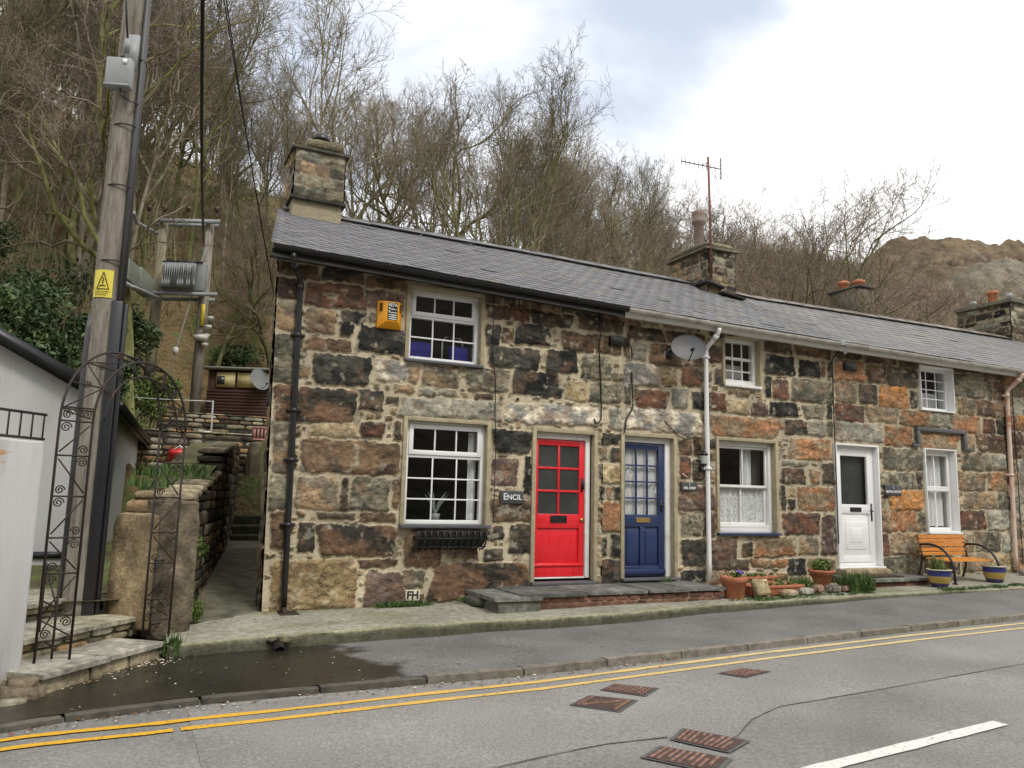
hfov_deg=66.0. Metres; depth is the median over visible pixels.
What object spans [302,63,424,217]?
bare tree
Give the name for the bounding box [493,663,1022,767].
road seam
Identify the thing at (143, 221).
bare tree
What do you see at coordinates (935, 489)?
window
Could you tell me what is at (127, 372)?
evergreen shrub
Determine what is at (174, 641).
wall weed
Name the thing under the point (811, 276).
bare tree
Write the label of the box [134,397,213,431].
handrail
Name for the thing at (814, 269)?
bare tree
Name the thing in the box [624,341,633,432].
wall cable
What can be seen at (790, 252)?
bare tree
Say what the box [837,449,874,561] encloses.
door
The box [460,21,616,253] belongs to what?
bare tree
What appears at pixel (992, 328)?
stone cottage
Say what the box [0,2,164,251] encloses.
bare tree
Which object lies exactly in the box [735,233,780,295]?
bare tree
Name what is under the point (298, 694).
leaf and stone litter
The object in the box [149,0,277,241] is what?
bare tree
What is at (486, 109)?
bare tree
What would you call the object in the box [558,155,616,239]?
bare tree
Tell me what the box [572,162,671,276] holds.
bare tree
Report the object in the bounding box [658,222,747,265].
bare tree
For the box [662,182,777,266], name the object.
bare tree
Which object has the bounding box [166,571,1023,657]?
raised pavement
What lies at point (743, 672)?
manhole cover
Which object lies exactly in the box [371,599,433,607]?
wall weed
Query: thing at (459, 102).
bare tree
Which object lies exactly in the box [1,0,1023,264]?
sky
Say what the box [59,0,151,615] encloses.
utility pole
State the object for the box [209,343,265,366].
evergreen shrub
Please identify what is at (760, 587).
loose stone
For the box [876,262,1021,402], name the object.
bare tree
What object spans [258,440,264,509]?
timber post
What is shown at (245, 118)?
bare tree
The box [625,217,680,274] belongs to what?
bare tree
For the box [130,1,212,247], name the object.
bare tree
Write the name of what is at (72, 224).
bare tree
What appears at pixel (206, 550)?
wall fern
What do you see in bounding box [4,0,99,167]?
bare tree
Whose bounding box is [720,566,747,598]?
plant pot
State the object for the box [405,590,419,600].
hydrant sign
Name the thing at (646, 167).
bare tree
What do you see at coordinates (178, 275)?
transformer
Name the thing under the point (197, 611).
wall weed
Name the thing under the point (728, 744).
manhole cover
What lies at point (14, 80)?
bare tree
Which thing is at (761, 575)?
planter trough
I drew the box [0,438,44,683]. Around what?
garden wall
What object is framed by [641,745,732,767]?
manhole cover
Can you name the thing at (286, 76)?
bare tree
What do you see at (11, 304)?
evergreen shrub
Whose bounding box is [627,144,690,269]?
bare tree
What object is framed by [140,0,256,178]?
bare tree
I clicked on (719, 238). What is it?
bare tree
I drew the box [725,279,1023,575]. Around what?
stone cottage
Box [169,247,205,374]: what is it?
guy wire
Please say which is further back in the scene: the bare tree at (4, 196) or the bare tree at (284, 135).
the bare tree at (284, 135)
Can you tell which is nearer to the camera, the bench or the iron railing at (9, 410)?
the iron railing at (9, 410)
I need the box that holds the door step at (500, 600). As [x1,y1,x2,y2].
[464,581,725,613]
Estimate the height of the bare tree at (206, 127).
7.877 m
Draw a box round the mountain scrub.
[728,240,1023,406]
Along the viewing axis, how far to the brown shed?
23.96 m
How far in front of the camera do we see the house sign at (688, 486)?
12.01 m
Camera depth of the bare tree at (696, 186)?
55.89 m
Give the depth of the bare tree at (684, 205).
50.78 m
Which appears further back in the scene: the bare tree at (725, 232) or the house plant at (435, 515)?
the bare tree at (725, 232)
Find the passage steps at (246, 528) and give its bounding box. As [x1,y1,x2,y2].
[229,515,260,540]
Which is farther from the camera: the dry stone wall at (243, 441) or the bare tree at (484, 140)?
the bare tree at (484, 140)
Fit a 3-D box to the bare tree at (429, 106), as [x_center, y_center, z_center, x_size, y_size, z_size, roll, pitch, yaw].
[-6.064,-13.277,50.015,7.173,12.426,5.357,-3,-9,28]
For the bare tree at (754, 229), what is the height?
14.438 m
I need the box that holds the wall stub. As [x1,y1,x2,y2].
[246,441,261,475]
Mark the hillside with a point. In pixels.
(247, 490)
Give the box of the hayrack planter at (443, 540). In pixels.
[411,530,488,549]
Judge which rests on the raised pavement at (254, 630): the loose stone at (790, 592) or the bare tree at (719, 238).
the loose stone at (790, 592)
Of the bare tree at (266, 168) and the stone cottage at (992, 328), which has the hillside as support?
the bare tree at (266, 168)
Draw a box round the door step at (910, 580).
[832,568,929,587]
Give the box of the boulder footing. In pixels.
[0,675,45,706]
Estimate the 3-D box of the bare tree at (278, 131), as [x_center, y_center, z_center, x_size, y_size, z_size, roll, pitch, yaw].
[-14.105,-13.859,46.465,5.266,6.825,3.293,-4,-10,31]
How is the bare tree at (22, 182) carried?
on the hillside
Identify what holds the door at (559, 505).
in the stone cottage at (374, 435)
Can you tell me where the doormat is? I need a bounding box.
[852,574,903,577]
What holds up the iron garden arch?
on the entrance steps at (101, 646)
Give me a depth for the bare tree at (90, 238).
22.16 m
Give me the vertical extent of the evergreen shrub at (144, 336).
2.466 m
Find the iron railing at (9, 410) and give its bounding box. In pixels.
[0,407,47,440]
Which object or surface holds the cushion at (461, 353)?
in the stone cottage at (374, 435)
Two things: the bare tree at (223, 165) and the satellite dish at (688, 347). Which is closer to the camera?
the satellite dish at (688, 347)
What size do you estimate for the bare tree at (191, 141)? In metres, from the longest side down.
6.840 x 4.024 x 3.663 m
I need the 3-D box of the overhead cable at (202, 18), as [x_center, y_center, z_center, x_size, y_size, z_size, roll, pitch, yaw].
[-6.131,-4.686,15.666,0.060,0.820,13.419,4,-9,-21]
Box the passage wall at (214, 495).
[155,441,239,601]
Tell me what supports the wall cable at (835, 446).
attached to the stone cottage at (758, 423)
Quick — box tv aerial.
[681,157,721,277]
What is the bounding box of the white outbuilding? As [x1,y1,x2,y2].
[0,327,152,564]
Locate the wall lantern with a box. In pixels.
[698,449,707,471]
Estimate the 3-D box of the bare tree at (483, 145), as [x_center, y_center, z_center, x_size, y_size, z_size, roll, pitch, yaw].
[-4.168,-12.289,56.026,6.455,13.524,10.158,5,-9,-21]
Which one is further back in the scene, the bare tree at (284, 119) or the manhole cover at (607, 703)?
the bare tree at (284, 119)
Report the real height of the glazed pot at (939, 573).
0.542 m
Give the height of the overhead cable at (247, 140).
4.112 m
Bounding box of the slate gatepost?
[106,512,159,630]
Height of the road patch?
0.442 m
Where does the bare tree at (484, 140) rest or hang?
on the hillside
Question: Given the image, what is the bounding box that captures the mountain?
[776,236,1023,405]
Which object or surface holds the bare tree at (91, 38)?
on the hillside
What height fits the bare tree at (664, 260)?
13.794 m
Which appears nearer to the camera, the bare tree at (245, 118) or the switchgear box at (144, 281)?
the switchgear box at (144, 281)
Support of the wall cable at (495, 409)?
attached to the stone cottage at (374, 435)
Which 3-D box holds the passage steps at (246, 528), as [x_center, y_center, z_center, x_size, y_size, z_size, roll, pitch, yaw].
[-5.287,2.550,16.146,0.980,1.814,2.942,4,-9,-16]
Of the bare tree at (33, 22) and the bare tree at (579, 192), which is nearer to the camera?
the bare tree at (33, 22)
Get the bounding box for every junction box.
[609,335,624,345]
[843,361,856,370]
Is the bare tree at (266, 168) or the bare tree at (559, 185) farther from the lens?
the bare tree at (559, 185)
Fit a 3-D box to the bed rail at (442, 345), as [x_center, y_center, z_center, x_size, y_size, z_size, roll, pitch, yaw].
[-0.837,-0.448,11.032,0.324,0.422,0.024,5,-9,-25]
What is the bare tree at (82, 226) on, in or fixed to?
on the hillside
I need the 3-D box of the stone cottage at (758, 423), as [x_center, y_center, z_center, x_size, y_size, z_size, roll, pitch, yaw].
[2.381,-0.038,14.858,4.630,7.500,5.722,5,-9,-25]
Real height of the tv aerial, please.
2.550 m
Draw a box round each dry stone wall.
[136,428,259,465]
[153,411,265,433]
[236,455,246,483]
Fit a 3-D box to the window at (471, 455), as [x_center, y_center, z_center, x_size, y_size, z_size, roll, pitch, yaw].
[-0.894,1.207,10.462,1.250,1.380,0.305,5,-9,-25]
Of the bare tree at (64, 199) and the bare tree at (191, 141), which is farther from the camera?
the bare tree at (191, 141)
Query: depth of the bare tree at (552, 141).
54.12 m
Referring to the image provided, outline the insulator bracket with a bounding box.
[839,339,844,345]
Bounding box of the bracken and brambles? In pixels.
[0,95,363,470]
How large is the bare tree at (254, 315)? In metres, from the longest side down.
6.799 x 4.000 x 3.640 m
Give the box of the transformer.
[160,258,207,291]
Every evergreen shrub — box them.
[0,221,22,261]
[0,257,95,349]
[0,273,78,338]
[11,301,84,371]
[73,358,141,395]
[131,302,164,360]
[134,375,183,428]
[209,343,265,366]
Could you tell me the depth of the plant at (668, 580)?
11.53 m
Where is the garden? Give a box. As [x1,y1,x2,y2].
[29,443,216,601]
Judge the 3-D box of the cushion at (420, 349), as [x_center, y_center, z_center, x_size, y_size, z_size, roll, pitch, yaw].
[-1.291,-0.426,10.767,0.340,0.280,0.180,5,-9,-25]
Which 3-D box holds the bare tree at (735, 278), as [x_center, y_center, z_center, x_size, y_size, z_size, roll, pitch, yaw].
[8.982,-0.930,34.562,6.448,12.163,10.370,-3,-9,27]
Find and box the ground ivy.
[0,117,283,468]
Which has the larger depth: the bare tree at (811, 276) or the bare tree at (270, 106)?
the bare tree at (811, 276)
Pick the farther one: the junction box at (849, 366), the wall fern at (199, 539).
the junction box at (849, 366)
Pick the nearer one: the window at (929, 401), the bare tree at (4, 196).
the window at (929, 401)
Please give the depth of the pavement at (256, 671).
7.94 m
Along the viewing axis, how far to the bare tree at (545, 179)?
52.64 m
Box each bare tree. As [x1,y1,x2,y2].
[0,0,67,194]
[0,0,69,146]
[0,0,85,167]
[0,0,92,171]
[0,0,118,228]
[0,0,122,159]
[0,0,165,209]
[0,0,212,320]
[0,0,236,313]
[0,0,302,416]
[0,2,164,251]
[0,3,85,251]
[0,54,173,270]
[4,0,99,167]
[14,0,189,202]
[16,0,195,122]
[35,0,170,225]
[50,0,258,260]
[72,0,219,346]
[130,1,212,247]
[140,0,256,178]
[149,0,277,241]
[153,0,319,296]
[155,0,292,228]
[170,72,209,167]
[175,41,276,287]
[183,185,276,365]
[187,48,230,204]
[188,176,281,367]
[189,124,266,232]
[194,83,324,253]
[196,75,286,218]
[205,31,234,189]
[205,94,269,270]
[210,63,293,218]
[214,70,261,205]
[240,85,292,234]
[245,83,303,193]
[246,50,367,208]
[248,0,411,179]
[249,106,316,214]
[254,105,315,177]
[255,211,274,336]
[258,48,308,190]
[259,111,306,208]
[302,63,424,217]
[336,103,459,233]
[337,76,408,225]
[340,81,413,220]
[357,75,467,227]
[358,77,429,217]
[359,94,593,260]
[362,86,455,225]
[368,58,589,260]
[393,116,535,248]
[397,89,478,229]
[422,86,498,237]
[454,67,564,223]
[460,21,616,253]
[466,150,604,250]
[467,99,596,257]
[468,134,612,259]
[487,186,646,269]
[501,124,637,257]
[510,103,585,253]
[510,132,584,249]
[512,95,608,250]
[512,193,621,260]
[549,136,633,259]
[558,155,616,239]
[559,145,647,258]
[560,140,685,266]
[564,223,851,303]
[568,226,775,296]
[570,189,667,263]
[571,192,718,275]
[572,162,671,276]
[576,165,704,256]
[583,205,682,275]
[609,153,686,273]
[625,198,683,271]
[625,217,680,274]
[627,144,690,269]
[630,213,833,300]
[646,201,721,273]
[650,246,765,295]
[651,199,708,266]
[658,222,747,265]
[660,243,896,306]
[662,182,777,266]
[667,220,743,273]
[675,228,746,262]
[684,187,798,290]
[719,212,852,301]
[720,171,794,297]
[728,216,839,306]
[734,212,896,316]
[735,152,971,320]
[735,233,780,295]
[735,245,825,297]
[738,160,939,318]
[757,190,900,308]
[759,228,825,302]
[774,242,857,305]
[819,245,939,319]
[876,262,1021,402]
[888,290,943,325]
[912,306,939,322]
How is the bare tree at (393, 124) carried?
on the hillside
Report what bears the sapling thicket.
on the hillside
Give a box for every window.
[398,421,490,528]
[404,289,483,368]
[717,441,781,535]
[724,338,762,389]
[921,368,947,410]
[926,450,962,533]
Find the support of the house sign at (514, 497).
attached to the stone cottage at (374, 435)
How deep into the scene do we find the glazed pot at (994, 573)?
13.46 m
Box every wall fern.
[197,528,202,546]
[198,534,205,555]
[200,545,209,561]
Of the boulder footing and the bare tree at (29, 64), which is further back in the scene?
the bare tree at (29, 64)
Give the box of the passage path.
[190,541,263,624]
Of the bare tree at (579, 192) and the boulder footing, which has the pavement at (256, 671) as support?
the boulder footing
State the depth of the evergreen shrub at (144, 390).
19.98 m
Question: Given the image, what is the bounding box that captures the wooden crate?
[251,426,266,441]
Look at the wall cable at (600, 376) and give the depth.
11.55 m
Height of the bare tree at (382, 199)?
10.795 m
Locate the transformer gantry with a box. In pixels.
[126,205,219,412]
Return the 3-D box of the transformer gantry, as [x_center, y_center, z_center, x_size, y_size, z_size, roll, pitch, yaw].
[-8.122,-2.048,19.036,1.991,6.590,6.997,5,-9,-23]
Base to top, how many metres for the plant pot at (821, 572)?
0.470 m
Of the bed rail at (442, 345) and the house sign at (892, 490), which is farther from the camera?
the house sign at (892, 490)
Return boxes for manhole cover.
[570,695,637,711]
[600,684,657,695]
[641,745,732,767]
[670,728,749,752]
[719,668,770,676]
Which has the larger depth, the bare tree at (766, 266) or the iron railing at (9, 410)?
the bare tree at (766, 266)
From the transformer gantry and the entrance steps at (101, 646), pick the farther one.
the transformer gantry
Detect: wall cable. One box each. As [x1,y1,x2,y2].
[493,296,495,519]
[594,314,601,423]
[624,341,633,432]
[664,420,700,449]
[832,351,838,543]
[1012,392,1023,563]
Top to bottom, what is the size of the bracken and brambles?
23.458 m
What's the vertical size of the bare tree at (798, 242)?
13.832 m
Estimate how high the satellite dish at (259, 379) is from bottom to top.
0.669 m
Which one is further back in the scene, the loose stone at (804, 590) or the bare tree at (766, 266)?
the bare tree at (766, 266)
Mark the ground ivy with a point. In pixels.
(145, 420)
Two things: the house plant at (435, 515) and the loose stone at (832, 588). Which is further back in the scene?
the loose stone at (832, 588)
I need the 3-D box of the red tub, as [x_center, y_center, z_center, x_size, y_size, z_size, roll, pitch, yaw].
[-7.493,1.616,17.720,0.500,0.470,0.512,5,-9,-25]
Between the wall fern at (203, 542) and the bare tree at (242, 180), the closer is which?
the wall fern at (203, 542)
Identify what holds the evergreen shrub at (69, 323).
on the hillside
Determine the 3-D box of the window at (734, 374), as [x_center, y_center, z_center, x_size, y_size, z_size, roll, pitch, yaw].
[3.681,-0.321,12.941,0.770,0.810,0.360,5,-9,-25]
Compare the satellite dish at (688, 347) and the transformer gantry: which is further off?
the transformer gantry
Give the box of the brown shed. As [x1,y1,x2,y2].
[204,366,268,416]
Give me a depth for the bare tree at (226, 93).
28.36 m
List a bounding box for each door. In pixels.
[534,439,583,576]
[624,442,665,576]
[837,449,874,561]
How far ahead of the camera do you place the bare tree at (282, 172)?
31.85 m
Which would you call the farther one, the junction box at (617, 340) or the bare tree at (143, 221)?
the bare tree at (143, 221)
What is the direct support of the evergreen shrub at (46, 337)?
on the hillside
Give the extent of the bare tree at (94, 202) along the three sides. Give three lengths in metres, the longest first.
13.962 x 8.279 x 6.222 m
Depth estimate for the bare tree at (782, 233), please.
46.05 m
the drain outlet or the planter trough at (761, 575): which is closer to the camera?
the drain outlet
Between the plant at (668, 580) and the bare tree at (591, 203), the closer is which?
the plant at (668, 580)
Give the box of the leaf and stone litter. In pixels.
[9,606,1002,734]
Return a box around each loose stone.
[751,578,770,596]
[779,589,798,596]
[798,587,813,594]
[810,584,824,593]
[825,584,840,592]
[841,586,849,591]
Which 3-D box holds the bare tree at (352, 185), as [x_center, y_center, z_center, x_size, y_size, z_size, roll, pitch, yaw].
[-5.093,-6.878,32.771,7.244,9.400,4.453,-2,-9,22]
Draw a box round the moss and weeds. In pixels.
[729,580,1023,600]
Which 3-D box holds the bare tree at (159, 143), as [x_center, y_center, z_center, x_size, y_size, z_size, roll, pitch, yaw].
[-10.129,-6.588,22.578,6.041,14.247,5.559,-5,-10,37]
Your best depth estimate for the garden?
9.99 m
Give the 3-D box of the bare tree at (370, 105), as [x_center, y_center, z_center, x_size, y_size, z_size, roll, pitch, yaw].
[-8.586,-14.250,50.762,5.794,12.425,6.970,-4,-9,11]
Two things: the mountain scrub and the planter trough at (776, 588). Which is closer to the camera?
the planter trough at (776, 588)
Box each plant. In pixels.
[425,492,448,519]
[659,576,673,581]
[746,578,791,584]
[782,573,816,587]
[832,569,877,591]
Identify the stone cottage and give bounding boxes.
[255,132,629,615]
[528,210,848,585]
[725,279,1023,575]
[831,290,1023,572]
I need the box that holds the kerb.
[0,613,1023,733]
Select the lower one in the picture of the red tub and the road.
the road
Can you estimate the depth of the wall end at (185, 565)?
8.14 m
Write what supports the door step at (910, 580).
on the raised pavement at (254, 630)
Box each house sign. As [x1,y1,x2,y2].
[500,491,522,503]
[680,482,696,490]
[883,485,901,495]
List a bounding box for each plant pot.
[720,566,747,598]
[807,558,835,588]
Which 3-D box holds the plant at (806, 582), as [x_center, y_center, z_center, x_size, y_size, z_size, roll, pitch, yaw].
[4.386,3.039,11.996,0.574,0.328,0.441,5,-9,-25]
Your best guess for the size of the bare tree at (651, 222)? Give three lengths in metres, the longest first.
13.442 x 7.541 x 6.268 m
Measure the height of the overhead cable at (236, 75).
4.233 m
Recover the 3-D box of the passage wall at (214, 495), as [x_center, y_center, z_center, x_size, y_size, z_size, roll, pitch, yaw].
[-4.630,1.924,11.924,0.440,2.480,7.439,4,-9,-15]
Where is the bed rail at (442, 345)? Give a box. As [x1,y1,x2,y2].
[441,336,462,358]
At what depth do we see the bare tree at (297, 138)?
37.46 m
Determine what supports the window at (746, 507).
in the stone cottage at (758, 423)
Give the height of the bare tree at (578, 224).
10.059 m
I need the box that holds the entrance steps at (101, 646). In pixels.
[1,589,165,692]
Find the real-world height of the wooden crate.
0.300 m
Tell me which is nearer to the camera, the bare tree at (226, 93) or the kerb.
the kerb
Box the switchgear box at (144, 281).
[127,256,153,297]
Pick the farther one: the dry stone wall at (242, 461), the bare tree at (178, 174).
the bare tree at (178, 174)
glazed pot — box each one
[926,553,951,586]
[981,564,1006,582]
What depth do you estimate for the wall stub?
16.64 m
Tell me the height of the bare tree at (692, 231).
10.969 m
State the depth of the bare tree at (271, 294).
21.54 m
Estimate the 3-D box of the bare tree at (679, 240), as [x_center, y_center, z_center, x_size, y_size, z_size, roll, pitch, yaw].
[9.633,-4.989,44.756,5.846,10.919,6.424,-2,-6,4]
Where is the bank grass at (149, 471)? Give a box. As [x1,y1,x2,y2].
[127,461,212,490]
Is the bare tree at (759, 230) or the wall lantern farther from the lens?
the bare tree at (759, 230)
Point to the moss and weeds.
(815, 595)
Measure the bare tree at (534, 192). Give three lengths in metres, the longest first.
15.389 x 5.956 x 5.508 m
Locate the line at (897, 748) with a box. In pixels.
[802,721,1008,767]
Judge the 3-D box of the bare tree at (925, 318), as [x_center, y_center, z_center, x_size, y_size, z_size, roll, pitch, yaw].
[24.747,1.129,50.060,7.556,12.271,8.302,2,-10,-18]
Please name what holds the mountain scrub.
on the mountain
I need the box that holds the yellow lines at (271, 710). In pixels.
[0,622,1023,750]
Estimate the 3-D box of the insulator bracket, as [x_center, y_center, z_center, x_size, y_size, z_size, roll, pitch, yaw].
[5.559,-0.698,13.276,0.100,0.100,0.035,5,-9,-25]
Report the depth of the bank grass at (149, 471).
10.41 m
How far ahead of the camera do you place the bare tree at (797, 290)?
38.75 m
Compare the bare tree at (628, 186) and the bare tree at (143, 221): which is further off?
the bare tree at (628, 186)
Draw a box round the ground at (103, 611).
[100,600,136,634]
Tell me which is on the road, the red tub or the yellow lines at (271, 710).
the yellow lines at (271, 710)
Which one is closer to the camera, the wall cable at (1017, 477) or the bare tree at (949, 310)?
the wall cable at (1017, 477)
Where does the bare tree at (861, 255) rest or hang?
on the hillside
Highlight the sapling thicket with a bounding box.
[0,84,430,364]
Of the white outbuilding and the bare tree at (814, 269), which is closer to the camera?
the white outbuilding
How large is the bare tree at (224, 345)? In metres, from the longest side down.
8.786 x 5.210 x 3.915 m
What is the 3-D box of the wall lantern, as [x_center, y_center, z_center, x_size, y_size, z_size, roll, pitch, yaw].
[2.922,1.173,12.111,0.201,0.340,0.132,-5,-10,36]
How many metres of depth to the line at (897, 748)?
5.15 m
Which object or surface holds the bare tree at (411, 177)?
on the hillside
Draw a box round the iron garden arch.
[32,351,186,663]
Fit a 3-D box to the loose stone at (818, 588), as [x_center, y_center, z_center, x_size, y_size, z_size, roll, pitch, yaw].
[4.541,3.054,11.730,0.222,0.138,0.164,8,-10,-37]
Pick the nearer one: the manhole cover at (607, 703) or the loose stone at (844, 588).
the manhole cover at (607, 703)
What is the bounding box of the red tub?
[167,445,182,461]
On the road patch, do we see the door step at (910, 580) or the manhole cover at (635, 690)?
the manhole cover at (635, 690)
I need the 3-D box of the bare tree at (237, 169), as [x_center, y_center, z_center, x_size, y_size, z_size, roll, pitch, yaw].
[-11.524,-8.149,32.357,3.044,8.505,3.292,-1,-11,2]
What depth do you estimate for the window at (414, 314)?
10.71 m
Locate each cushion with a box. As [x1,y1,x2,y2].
[410,341,430,357]
[447,347,468,361]
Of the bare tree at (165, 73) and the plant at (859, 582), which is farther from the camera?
the bare tree at (165, 73)
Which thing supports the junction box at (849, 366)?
attached to the stone cottage at (934, 447)
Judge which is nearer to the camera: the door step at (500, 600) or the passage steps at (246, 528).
the door step at (500, 600)
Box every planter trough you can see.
[744,572,777,580]
[745,580,804,595]
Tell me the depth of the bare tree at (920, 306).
48.23 m
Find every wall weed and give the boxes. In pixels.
[161,629,190,657]
[191,596,205,622]
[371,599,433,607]
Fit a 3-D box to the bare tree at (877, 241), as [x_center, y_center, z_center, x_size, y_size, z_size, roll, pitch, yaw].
[15.399,-2.440,36.880,11.754,17.237,8.834,2,-10,2]
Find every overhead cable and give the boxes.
[200,0,204,246]
[223,0,273,294]
[226,0,273,293]
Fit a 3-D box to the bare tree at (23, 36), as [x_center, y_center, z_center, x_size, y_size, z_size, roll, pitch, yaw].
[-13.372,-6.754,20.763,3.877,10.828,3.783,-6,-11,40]
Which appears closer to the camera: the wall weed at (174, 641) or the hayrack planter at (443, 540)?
the wall weed at (174, 641)
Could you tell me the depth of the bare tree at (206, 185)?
40.07 m
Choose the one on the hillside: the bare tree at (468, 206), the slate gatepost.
the bare tree at (468, 206)
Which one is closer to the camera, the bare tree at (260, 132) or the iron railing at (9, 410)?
the iron railing at (9, 410)
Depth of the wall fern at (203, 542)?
9.61 m
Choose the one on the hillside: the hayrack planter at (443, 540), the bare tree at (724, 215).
the bare tree at (724, 215)
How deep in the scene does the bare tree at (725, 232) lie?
60.28 m
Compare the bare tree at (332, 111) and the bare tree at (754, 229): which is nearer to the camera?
the bare tree at (332, 111)
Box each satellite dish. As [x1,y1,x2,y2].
[251,368,268,389]
[666,335,705,360]
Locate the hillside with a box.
[0,96,283,514]
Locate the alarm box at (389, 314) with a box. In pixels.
[376,300,401,330]
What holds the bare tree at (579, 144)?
on the hillside
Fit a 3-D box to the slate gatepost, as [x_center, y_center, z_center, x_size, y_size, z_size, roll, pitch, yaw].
[-3.872,1.944,8.218,0.661,1.187,0.300,-3,-9,26]
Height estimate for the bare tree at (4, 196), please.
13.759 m
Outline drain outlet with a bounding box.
[266,637,291,650]
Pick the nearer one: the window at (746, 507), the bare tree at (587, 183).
the window at (746, 507)
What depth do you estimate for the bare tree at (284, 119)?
33.57 m
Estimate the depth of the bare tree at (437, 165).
26.68 m
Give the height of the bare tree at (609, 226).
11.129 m
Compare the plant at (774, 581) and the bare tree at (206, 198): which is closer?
the plant at (774, 581)
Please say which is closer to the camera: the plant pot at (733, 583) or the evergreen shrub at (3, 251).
the plant pot at (733, 583)
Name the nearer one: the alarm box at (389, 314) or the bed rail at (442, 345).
the alarm box at (389, 314)
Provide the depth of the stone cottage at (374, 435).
10.55 m
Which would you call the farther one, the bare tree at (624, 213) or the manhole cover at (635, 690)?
the bare tree at (624, 213)
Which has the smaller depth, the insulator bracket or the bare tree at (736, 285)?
the insulator bracket
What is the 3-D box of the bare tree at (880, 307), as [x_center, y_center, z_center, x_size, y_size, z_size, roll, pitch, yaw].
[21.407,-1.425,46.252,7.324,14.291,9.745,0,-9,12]
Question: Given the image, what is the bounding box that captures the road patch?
[187,622,1023,767]
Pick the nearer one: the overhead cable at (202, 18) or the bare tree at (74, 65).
the overhead cable at (202, 18)
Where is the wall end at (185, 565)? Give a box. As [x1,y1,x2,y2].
[126,490,199,640]
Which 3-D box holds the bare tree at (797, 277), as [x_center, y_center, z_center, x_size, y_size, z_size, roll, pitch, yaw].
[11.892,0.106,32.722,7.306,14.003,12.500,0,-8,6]
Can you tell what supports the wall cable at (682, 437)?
attached to the stone cottage at (758, 423)
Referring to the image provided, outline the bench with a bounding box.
[916,535,999,584]
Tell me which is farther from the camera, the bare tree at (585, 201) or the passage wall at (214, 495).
the bare tree at (585, 201)
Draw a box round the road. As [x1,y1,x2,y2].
[0,620,1023,767]
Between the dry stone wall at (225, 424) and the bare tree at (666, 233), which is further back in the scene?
the bare tree at (666, 233)
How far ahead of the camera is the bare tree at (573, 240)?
32.10 m
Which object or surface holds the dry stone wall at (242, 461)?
on the hillside
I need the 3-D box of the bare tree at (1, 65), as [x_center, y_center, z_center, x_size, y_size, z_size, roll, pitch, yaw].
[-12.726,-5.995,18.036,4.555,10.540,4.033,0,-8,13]
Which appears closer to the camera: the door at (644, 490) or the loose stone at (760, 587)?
the loose stone at (760, 587)
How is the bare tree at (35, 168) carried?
on the hillside
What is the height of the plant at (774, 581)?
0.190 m
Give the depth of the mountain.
183.69 m
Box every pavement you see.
[0,589,1023,723]
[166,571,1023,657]
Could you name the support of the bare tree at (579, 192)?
on the hillside
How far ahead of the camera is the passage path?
10.61 m
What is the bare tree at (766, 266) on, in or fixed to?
on the hillside

